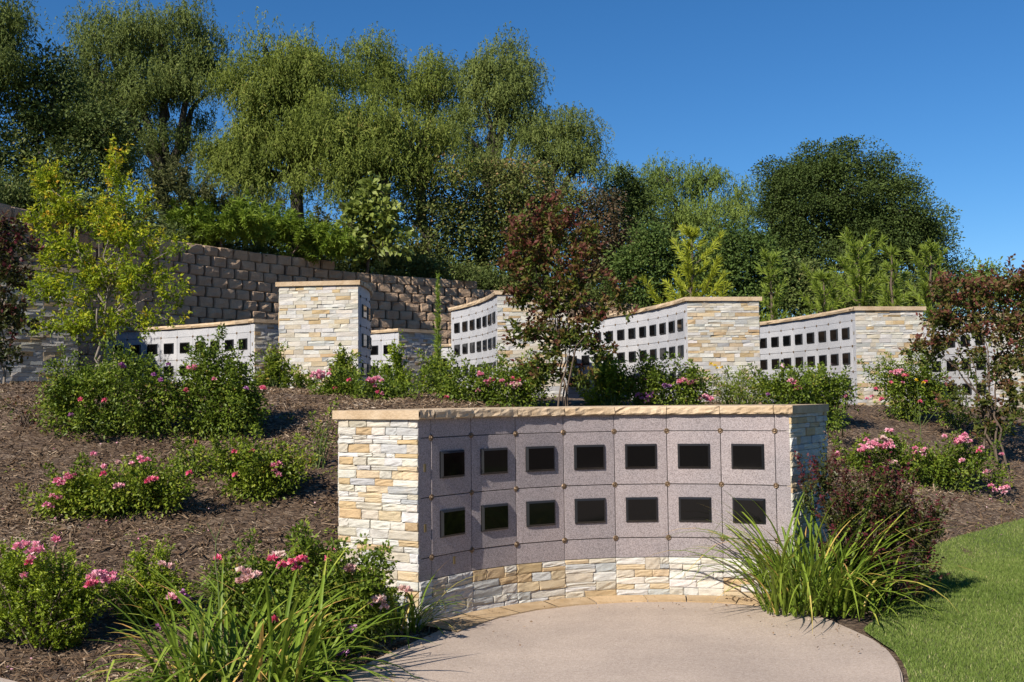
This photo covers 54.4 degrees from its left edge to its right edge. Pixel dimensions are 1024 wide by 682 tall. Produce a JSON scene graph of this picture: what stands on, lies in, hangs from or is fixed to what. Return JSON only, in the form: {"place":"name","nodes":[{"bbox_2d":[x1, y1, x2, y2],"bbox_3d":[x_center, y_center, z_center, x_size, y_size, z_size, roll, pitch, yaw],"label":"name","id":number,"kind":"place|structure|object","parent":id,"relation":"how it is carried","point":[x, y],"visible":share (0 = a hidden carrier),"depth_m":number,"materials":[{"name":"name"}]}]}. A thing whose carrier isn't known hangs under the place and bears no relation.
{"place":"outdoors","nodes":[
{"label":"outdoors","id":0,"kind":"place"},
{"bbox_2d":[0,599,902,681],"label":"patio","id":1,"kind":"structure","parent":0,"point":[647,641],"depth_m":6.04,"materials":[{"name":"beige concrete"}]},
{"bbox_2d":[380,597,882,670],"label":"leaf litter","id":2,"kind":"object","parent":1,"relation":"on","point":[636,606],"visible":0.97,"depth_m":6.56,"materials":[{"name":"brown plant"}]},
{"bbox_2d":[0,380,1023,681],"bbox_3d":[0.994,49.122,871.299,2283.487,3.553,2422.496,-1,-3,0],"label":"ground","id":3,"kind":"structure","parent":0,"point":[316,492],"depth_m":8.69,"materials":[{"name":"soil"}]},
{"bbox_2d":[0,210,44,383],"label":"crape myrtle","id":4,"kind":"object","parent":3,"relation":"on","point":[10,313],"visible":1,"depth_m":11.34,"materials":[{"name":"red plant"}]},
{"bbox_2d":[0,391,61,433],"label":"sprig shrub","id":5,"kind":"object","parent":3,"relation":"on","point":[35,422],"visible":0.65,"depth_m":9.73,"materials":[{"name":"brown plant"}]},
{"bbox_2d":[0,263,79,383],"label":"columbarium wall","id":6,"kind":"structure","parent":3,"relation":"on","point":[42,348],"depth_m":13.76,"materials":[{"name":"grey stone"}]},
{"bbox_2d":[0,532,117,652],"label":"rose bush","id":7,"kind":"object","parent":3,"relation":"on","point":[54,620],"visible":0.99,"depth_m":6.17,"materials":[{"name":"green plant"}]},
{"bbox_2d":[11,133,195,370],"bbox_3d":[-5.375,-1.024,13.063,2.494,3.451,0.949,-1,-3,0],"label":"yellow tree","id":8,"kind":"object","parent":3,"relation":"on","point":[66,251],"visible":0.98,"depth_m":13.04,"materials":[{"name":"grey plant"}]},
{"bbox_2d":[27,329,185,442],"bbox_3d":[-3.860,0.434,9.644,1.509,1.096,0.963,-1,-3,0],"label":"rose bush","id":9,"kind":"object","parent":3,"relation":"on","point":[65,405],"visible":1,"depth_m":9.51,"materials":[{"name":"green plant"}]},
{"bbox_2d":[15,447,197,524],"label":"rose bush","id":10,"kind":"object","parent":3,"relation":"on","point":[88,493],"visible":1,"depth_m":8.03,"materials":[{"name":"green plant"}]},
{"bbox_2d":[96,533,200,628],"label":"boxwood shrub","id":11,"kind":"object","parent":3,"relation":"on","point":[144,579],"visible":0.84,"depth_m":6.60,"materials":[{"name":"green plant"}]},
{"bbox_2d":[160,427,220,479],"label":"seedling shrub","id":12,"kind":"object","parent":3,"relation":"on","point":[195,470],"visible":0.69,"depth_m":8.86,"materials":[{"name":"green plant"}]},
{"bbox_2d":[105,319,278,386],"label":"columbarium wall","id":13,"kind":"structure","parent":3,"relation":"on","point":[167,343],"depth_m":17.61,"materials":[{"name":"grey stone"}]},
{"bbox_2d":[152,323,273,442],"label":"rose bush","id":14,"kind":"object","parent":3,"relation":"on","point":[232,394],"visible":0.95,"depth_m":9.65,"materials":[{"name":"green plant"}]},
{"bbox_2d":[76,539,437,681],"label":"daylily clump","id":15,"kind":"object","parent":3,"relation":"on","point":[199,655],"visible":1,"depth_m":5.41,"materials":[{"name":"green plant"}]},
{"bbox_2d":[207,520,223,670],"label":"flower stalk","id":16,"kind":"object","parent":15,"relation":"attached to","point":[216,566],"visible":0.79,"depth_m":5.67,"materials":[{"name":"green plant"}]},
{"bbox_2d":[193,420,321,504],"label":"rose bush","id":17,"kind":"object","parent":3,"relation":"on","point":[253,477],"visible":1,"depth_m":8.49,"materials":[{"name":"green plant"}]},
{"bbox_2d":[191,517,353,646],"bbox_3d":[-1.484,1.551,6.338,0.933,0.833,1.001,2,-4,-38],"label":"rose bush","id":18,"kind":"object","parent":3,"relation":"on","point":[310,556],"visible":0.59,"depth_m":6.35,"materials":[{"name":"green plant"}]},
{"bbox_2d":[252,341,300,388],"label":"upright shrub","id":19,"kind":"object","parent":3,"relation":"on","point":[277,374],"visible":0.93,"depth_m":12.55,"materials":[{"name":"green plant"}]},
{"bbox_2d":[151,549,405,645],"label":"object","id":20,"kind":"object","parent":3,"relation":"on","point":[256,617],"visible":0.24,"depth_m":6.23,"materials":[{"name":"green plant"}]},
{"bbox_2d":[286,365,320,388],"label":"flowering shrub","id":21,"kind":"object","parent":3,"relation":"on","point":[298,380],"visible":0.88,"depth_m":12.54,"materials":[{"name":"green plant"}]},
{"bbox_2d":[290,397,339,468],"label":"seedling shrub","id":22,"kind":"object","parent":3,"relation":"on","point":[320,445],"visible":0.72,"depth_m":9.13,"materials":[{"name":"green plant"}]},
{"bbox_2d":[275,280,372,388],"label":"columbarium wall","id":23,"kind":"structure","parent":3,"relation":"on","point":[318,321],"depth_m":13.80,"materials":[{"name":"grey stone"}]},
{"bbox_2d":[0,203,652,374],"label":"retaining wall","id":24,"kind":"structure","parent":3,"relation":"on","point":[230,284],"depth_m":22.10,"materials":[{"name":"stone"}]},
{"bbox_2d":[270,533,413,659],"bbox_3d":[-1.036,1.577,6.136,0.886,0.773,0.581,-1,-3,0],"label":"rose bush","id":25,"kind":"object","parent":3,"relation":"on","point":[376,597],"visible":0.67,"depth_m":6.06,"materials":[{"name":"green plant"}]},
{"bbox_2d":[308,364,376,395],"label":"rose bush","id":26,"kind":"object","parent":3,"relation":"on","point":[332,384],"visible":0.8,"depth_m":11.28,"materials":[{"name":"green plant"}]},
{"bbox_2d":[326,342,362,388],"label":"upright shrub","id":27,"kind":"object","parent":3,"relation":"on","point":[342,361],"visible":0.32,"depth_m":11.99,"materials":[{"name":"green plant"}]},
{"bbox_2d":[351,360,426,401],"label":"rose bush","id":28,"kind":"object","parent":3,"relation":"on","point":[385,390],"visible":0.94,"depth_m":11.14,"materials":[{"name":"green plant"}]},
{"bbox_2d":[379,329,413,393],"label":"upright shrub","id":29,"kind":"object","parent":3,"relation":"on","point":[396,356],"visible":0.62,"depth_m":11.98,"materials":[{"name":"green plant"}]},
{"bbox_2d":[371,328,443,392],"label":"columbarium wall","id":30,"kind":"structure","parent":3,"relation":"on","point":[415,340],"depth_m":20.25,"materials":[{"name":"grey stone"}]},
{"bbox_2d":[370,564,477,646],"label":"daylily clump","id":31,"kind":"object","parent":3,"relation":"on","point":[410,609],"visible":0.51,"depth_m":6.58,"materials":[{"name":"green plant"}]},
{"bbox_2d":[407,348,464,394],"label":"round shrub","id":32,"kind":"object","parent":3,"relation":"on","point":[427,386],"visible":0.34,"depth_m":11.93,"materials":[{"name":"green plant"}]},
{"bbox_2d":[430,273,444,380],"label":"feathery spire","id":33,"kind":"structure","parent":3,"relation":"on","point":[437,340],"depth_m":13.22,"materials":[{"name":"green plant"}]},
{"bbox_2d":[441,344,451,378],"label":"columbarium wall","id":34,"kind":"structure","parent":3,"relation":"on","point":[445,348],"depth_m":21.94,"materials":[{"name":"grey stone"}]},
{"bbox_2d":[420,347,527,404],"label":"rose bush","id":35,"kind":"object","parent":3,"relation":"on","point":[477,393],"visible":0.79,"depth_m":11.23,"materials":[{"name":"green plant"}]},
{"bbox_2d":[2,442,1006,670],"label":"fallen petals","id":36,"kind":"object","parent":3,"relation":"on","point":[293,525],"visible":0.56,"depth_m":8.05,"materials":[{"name":"pink plant"}]},
{"bbox_2d":[448,291,568,397],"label":"columbarium wall","id":37,"kind":"structure","parent":3,"relation":"on","point":[478,331],"depth_m":16.74,"materials":[{"name":"grey stone"}]},
{"bbox_2d":[3,406,1018,546],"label":"weeds","id":38,"kind":"object","parent":3,"relation":"on","point":[337,477],"visible":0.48,"depth_m":9.37,"materials":[{"name":"green plant"}]},
{"bbox_2d":[482,343,561,406],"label":"rose bush","id":39,"kind":"object","parent":3,"relation":"on","point":[527,389],"visible":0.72,"depth_m":11.02,"materials":[{"name":"green plant"}]},
{"bbox_2d":[495,187,638,405],"bbox_3d":[0.585,-0.320,10.635,1.542,2.721,0.684,-1,-3,0],"label":"crape myrtle","id":40,"kind":"object","parent":3,"relation":"on","point":[549,307],"visible":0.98,"depth_m":10.59,"materials":[{"name":"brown plant"}]},
{"bbox_2d":[332,404,829,626],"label":"columbarium wall","id":41,"kind":"structure","parent":3,"relation":"on","point":[511,505],"depth_m":7.53,"materials":[{"name":"grey stone"}]},
{"bbox_2d":[421,594,779,632],"bbox_3d":[0.685,1.960,7.226,2.770,0.062,0.791,0,-3,-16],"label":"flagstone band","id":42,"kind":"object","parent":3,"relation":"on","point":[485,614],"visible":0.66,"depth_m":7.35,"materials":[{"name":"beige stone"}]},
{"bbox_2d":[578,345,632,405],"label":"upright shrub","id":43,"kind":"object","parent":3,"relation":"on","point":[606,387],"visible":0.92,"depth_m":11.24,"materials":[{"name":"green plant"}]},
{"bbox_2d":[610,349,676,405],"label":"rose bush","id":44,"kind":"object","parent":3,"relation":"on","point":[642,392],"visible":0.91,"depth_m":11.20,"materials":[{"name":"green plant"}]},
{"bbox_2d":[567,297,761,403],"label":"columbarium wall","id":45,"kind":"structure","parent":3,"relation":"on","point":[703,332],"depth_m":15.33,"materials":[{"name":"grey stone"}]},
{"bbox_2d":[589,147,763,296],"bbox_3d":[6.229,-3.364,36.188,7.202,7.253,3.835,-1,-3,0],"label":"pepper tree","id":46,"kind":"object","parent":3,"relation":"on","point":[680,213],"visible":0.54,"depth_m":35.95,"materials":[{"name":"green plant"}]},
{"bbox_2d":[647,353,721,404],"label":"rose bush","id":47,"kind":"object","parent":3,"relation":"on","point":[686,393],"visible":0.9,"depth_m":11.20,"materials":[{"name":"green plant"}]},
{"bbox_2d":[638,223,733,305],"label":"young pine","id":48,"kind":"object","parent":3,"relation":"on","point":[690,271],"visible":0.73,"depth_m":24.09,"materials":[{"name":"green plant"}]},
{"bbox_2d":[709,363,723,397],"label":"yellow flower","id":49,"kind":"object","parent":3,"relation":"on","point":[717,373],"visible":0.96,"depth_m":11.39,"materials":[{"name":"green plant"}]},
{"bbox_2d":[673,216,805,316],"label":"toyon shrub","id":50,"kind":"object","parent":3,"relation":"on","point":[735,248],"visible":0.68,"depth_m":26.72,"materials":[{"name":"green plant"}]},
{"bbox_2d":[702,364,780,404],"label":"fine shrub","id":51,"kind":"object","parent":3,"relation":"on","point":[738,396],"visible":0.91,"depth_m":11.42,"materials":[{"name":"green plant"}]},
{"bbox_2d":[753,247,789,321],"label":"young pine","id":52,"kind":"object","parent":3,"relation":"on","point":[771,260],"visible":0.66,"depth_m":23.56,"materials":[{"name":"green plant"}]},
{"bbox_2d":[744,361,827,403],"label":"rose bush","id":53,"kind":"object","parent":3,"relation":"on","point":[786,393],"visible":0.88,"depth_m":11.41,"materials":[{"name":"green plant"}]},
{"bbox_2d":[647,474,995,633],"bbox_3d":[2.106,1.420,7.073,2.236,0.968,2.145,-1,-3,0],"label":"daylily clump","id":54,"kind":"object","parent":3,"relation":"on","point":[786,590],"visible":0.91,"depth_m":6.87,"materials":[{"name":"green plant"}]},
{"bbox_2d":[796,267,850,314],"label":"young pine","id":55,"kind":"object","parent":3,"relation":"on","point":[821,305],"visible":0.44,"depth_m":23.18,"materials":[{"name":"green plant"}]},
{"bbox_2d":[794,361,862,437],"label":"rose bush","id":56,"kind":"object","parent":3,"relation":"on","point":[838,389],"visible":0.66,"depth_m":11.61,"materials":[{"name":"green plant"}]},
{"bbox_2d":[759,306,925,406],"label":"columbarium wall","id":57,"kind":"structure","parent":3,"relation":"on","point":[838,339],"depth_m":16.13,"materials":[{"name":"grey stone"}]},
{"bbox_2d":[734,134,975,313],"bbox_3d":[12.027,-3.276,34.597,9.162,7.599,4.795,-1,-3,0],"label":"oak tree","id":58,"kind":"object","parent":3,"relation":"on","point":[821,202],"visible":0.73,"depth_m":33.63,"materials":[{"name":"green plant"}]},
{"bbox_2d":[800,226,914,311],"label":"young pine","id":59,"kind":"object","parent":3,"relation":"on","point":[858,288],"visible":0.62,"depth_m":24.47,"materials":[{"name":"green plant"}]},
{"bbox_2d":[753,252,969,321],"bbox_3d":[9.361,-1.157,27.130,6.522,2.669,2.154,-1,-3,0],"label":"toyon shrub","id":60,"kind":"object","parent":3,"relation":"on","point":[801,309],"visible":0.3,"depth_m":26.78,"materials":[{"name":"green plant"}]},
{"bbox_2d":[788,554,949,623],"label":"daylily clump","id":61,"kind":"object","parent":3,"relation":"on","point":[863,606],"visible":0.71,"depth_m":6.79,"materials":[{"name":"green plant"}]},
{"bbox_2d":[794,430,958,607],"bbox_3d":[2.670,1.305,7.289,1.165,1.306,0.768,-1,-3,0],"label":"plum shrub","id":62,"kind":"object","parent":3,"relation":"on","point":[885,495],"visible":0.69,"depth_m":7.23,"materials":[{"name":"purple plant"}]},
{"bbox_2d":[875,244,912,305],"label":"young pine","id":63,"kind":"object","parent":3,"relation":"on","point":[890,252],"visible":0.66,"depth_m":23.86,"materials":[{"name":"green plant"}]},
{"bbox_2d":[856,348,964,424],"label":"rose bush","id":64,"kind":"object","parent":3,"relation":"on","point":[900,389],"visible":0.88,"depth_m":12.68,"materials":[{"name":"green plant"}]},
{"bbox_2d":[915,378,924,446],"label":"yellow flower","id":65,"kind":"object","parent":3,"relation":"on","point":[918,403],"visible":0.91,"depth_m":10.97,"materials":[{"name":"green plant"}]},
{"bbox_2d":[831,428,1015,497],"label":"rose bush","id":66,"kind":"object","parent":3,"relation":"on","point":[941,469],"visible":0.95,"depth_m":10.52,"materials":[{"name":"green plant"}]},
{"bbox_2d":[898,237,957,320],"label":"young pine","id":67,"kind":"object","parent":3,"relation":"on","point":[929,249],"visible":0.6,"depth_m":25.52,"materials":[{"name":"green plant"}]},
{"bbox_2d":[930,388,979,429],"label":"rose bush","id":68,"kind":"object","parent":3,"relation":"on","point":[955,417],"visible":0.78,"depth_m":12.68,"materials":[{"name":"green plant"}]},
{"bbox_2d":[898,253,1023,471],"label":"crape myrtle","id":69,"kind":"object","parent":3,"relation":"on","point":[953,319],"visible":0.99,"depth_m":11.56,"materials":[{"name":"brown plant"}]},
{"bbox_2d":[923,313,1023,407],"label":"columbarium wall","id":70,"kind":"structure","parent":3,"relation":"on","point":[951,350],"depth_m":16.84,"materials":[{"name":"grey stone"}]},
{"bbox_2d":[952,255,1011,313],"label":"tree","id":71,"kind":"object","parent":3,"relation":"on","point":[987,272],"visible":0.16,"depth_m":61.85,"materials":[{"name":"green plant"}]},
{"bbox_2d":[994,270,1021,307],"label":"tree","id":72,"kind":"object","parent":3,"relation":"on","point":[1012,298],"visible":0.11,"depth_m":66.11,"materials":[{"name":"green plant"}]},
{"bbox_2d":[0,0,1023,319],"label":"sky","id":73,"kind":"structure","parent":0,"point":[735,84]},
{"bbox_2d":[864,517,1023,681],"bbox_3d":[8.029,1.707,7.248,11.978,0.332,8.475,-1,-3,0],"label":"lawn","id":74,"kind":"structure","parent":0,"point":[978,556],"depth_m":6.82,"materials":[{"name":"green plant"}]},
{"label":"hillside","id":75,"kind":"structure","parent":0,"visible":0},
{"bbox_2d":[0,0,53,108],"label":"pepper tree","id":76,"kind":"object","parent":75,"relation":"on","point":[13,22],"visible":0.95,"depth_m":26.32,"materials":[{"name":"green plant"}]},
{"bbox_2d":[0,37,154,205],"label":"laurel tree","id":77,"kind":"object","parent":75,"relation":"on","point":[74,130],"visible":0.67,"depth_m":26.99,"materials":[{"name":"green plant"}]},
{"bbox_2d":[0,179,171,238],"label":"ground shrub","id":78,"kind":"object","parent":75,"relation":"on","point":[86,194],"visible":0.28,"depth_m":17.70,"materials":[{"name":"green plant"}]},
{"bbox_2d":[49,0,251,234],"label":"pepper tree","id":79,"kind":"object","parent":75,"relation":"on","point":[174,75],"visible":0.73,"depth_m":31.54,"materials":[{"name":"green plant"}]},
{"bbox_2d":[136,151,251,231],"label":"dry shrub","id":80,"kind":"object","parent":75,"relation":"on","point":[161,195],"visible":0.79,"depth_m":21.75,"materials":[{"name":"green plant"}]},
{"bbox_2d":[163,188,278,247],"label":"broom shrub","id":81,"kind":"object","parent":75,"relation":"on","point":[236,219],"visible":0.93,"depth_m":21.74,"materials":[{"name":"green plant"}]},
{"bbox_2d":[186,6,376,252],"bbox_3d":[-7.092,-5.725,30.275,6.033,8.876,4.059,-1,-3,0],"label":"pepper tree","id":82,"kind":"object","parent":75,"relation":"on","point":[246,155],"visible":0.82,"depth_m":29.58,"materials":[{"name":"green plant"}]},
{"bbox_2d":[223,184,354,243],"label":"dry shrub","id":83,"kind":"object","parent":75,"relation":"on","point":[328,219],"visible":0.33,"depth_m":24.01,"materials":[{"name":"green plant"}]},
{"bbox_2d":[256,199,361,265],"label":"broom shrub","id":84,"kind":"object","parent":75,"relation":"on","point":[305,237],"visible":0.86,"depth_m":23.24,"materials":[{"name":"green plant"}]},
{"bbox_2d":[331,171,418,273],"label":"sycamore sapling","id":85,"kind":"object","parent":75,"relation":"on","point":[363,212],"visible":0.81,"depth_m":24.85,"materials":[{"name":"green plant"}]},
{"bbox_2d":[273,73,481,259],"bbox_3d":[-3.813,-4.657,28.916,5.960,6.354,4.016,-1,-3,0],"label":"pepper tree","id":86,"kind":"object","parent":75,"relation":"on","point":[376,140],"visible":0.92,"depth_m":28.36,"materials":[{"name":"green plant"}]},
{"bbox_2d":[329,21,489,251],"bbox_3d":[-3.299,-6.189,34.411,6.438,10.158,3.932,-1,-3,0],"label":"pepper tree","id":87,"kind":"object","parent":75,"relation":"on","point":[428,85],"visible":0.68,"depth_m":34.02,"materials":[{"name":"green plant"}]},
{"bbox_2d":[379,249,481,281],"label":"ground shrub","id":88,"kind":"object","parent":75,"relation":"on","point":[464,275],"visible":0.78,"depth_m":26.14,"materials":[{"name":"green plant"}]},
{"bbox_2d":[378,153,492,278],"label":"sumac shrub","id":89,"kind":"object","parent":75,"relation":"on","point":[432,204],"visible":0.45,"depth_m":29.00,"materials":[{"name":"green plant"}]},
{"bbox_2d":[431,21,568,265],"bbox_3d":[-0.378,-5.930,32.873,4.847,9.361,3.470,-1,-3,0],"label":"pepper tree","id":90,"kind":"object","parent":75,"relation":"on","point":[503,92],"visible":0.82,"depth_m":32.43,"materials":[{"name":"green plant"}]},
{"bbox_2d":[0,167,1009,321],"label":"scrub","id":91,"kind":"object","parent":75,"relation":"on","point":[344,265],"visible":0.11,"depth_m":25.09,"materials":[{"name":"green plant"}]},
{"bbox_2d":[599,213,721,307],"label":"toyon shrub","id":92,"kind":"object","parent":91,"relation":"on","point":[663,265],"visible":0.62,"depth_m":27.86,"materials":[{"name":"green plant"}]},
{"bbox_2d":[414,150,606,280],"bbox_3d":[0.066,-3.611,30.275,6.167,4.419,3.665,-1,-3,0],"label":"sumac shrub","id":93,"kind":"object","parent":75,"relation":"on","point":[516,184],"visible":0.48,"depth_m":29.78,"materials":[{"name":"green plant"}]},
{"bbox_2d":[476,262,596,296],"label":"ground shrub","id":94,"kind":"object","parent":75,"relation":"on","point":[509,277],"visible":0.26,"depth_m":27.66,"materials":[{"name":"green plant"}]},
{"bbox_2d":[488,100,619,274],"bbox_3d":[1.397,-4.480,31.888,4.317,6.493,2.846,-1,-3,0],"label":"pepper tree","id":95,"kind":"object","parent":75,"relation":"on","point":[565,149],"visible":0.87,"depth_m":31.50,"materials":[{"name":"green plant"}]},
{"bbox_2d":[552,185,655,302],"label":"sumac shrub","id":96,"kind":"object","parent":75,"relation":"on","point":[613,232],"visible":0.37,"depth_m":29.31,"materials":[{"name":"green plant"}]},
{"bbox_2d":[599,164,668,236],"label":"toyon shrub","id":97,"kind":"object","parent":75,"relation":"on","point":[635,191],"visible":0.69,"depth_m":33.11,"materials":[{"name":"green plant"}]}
]}

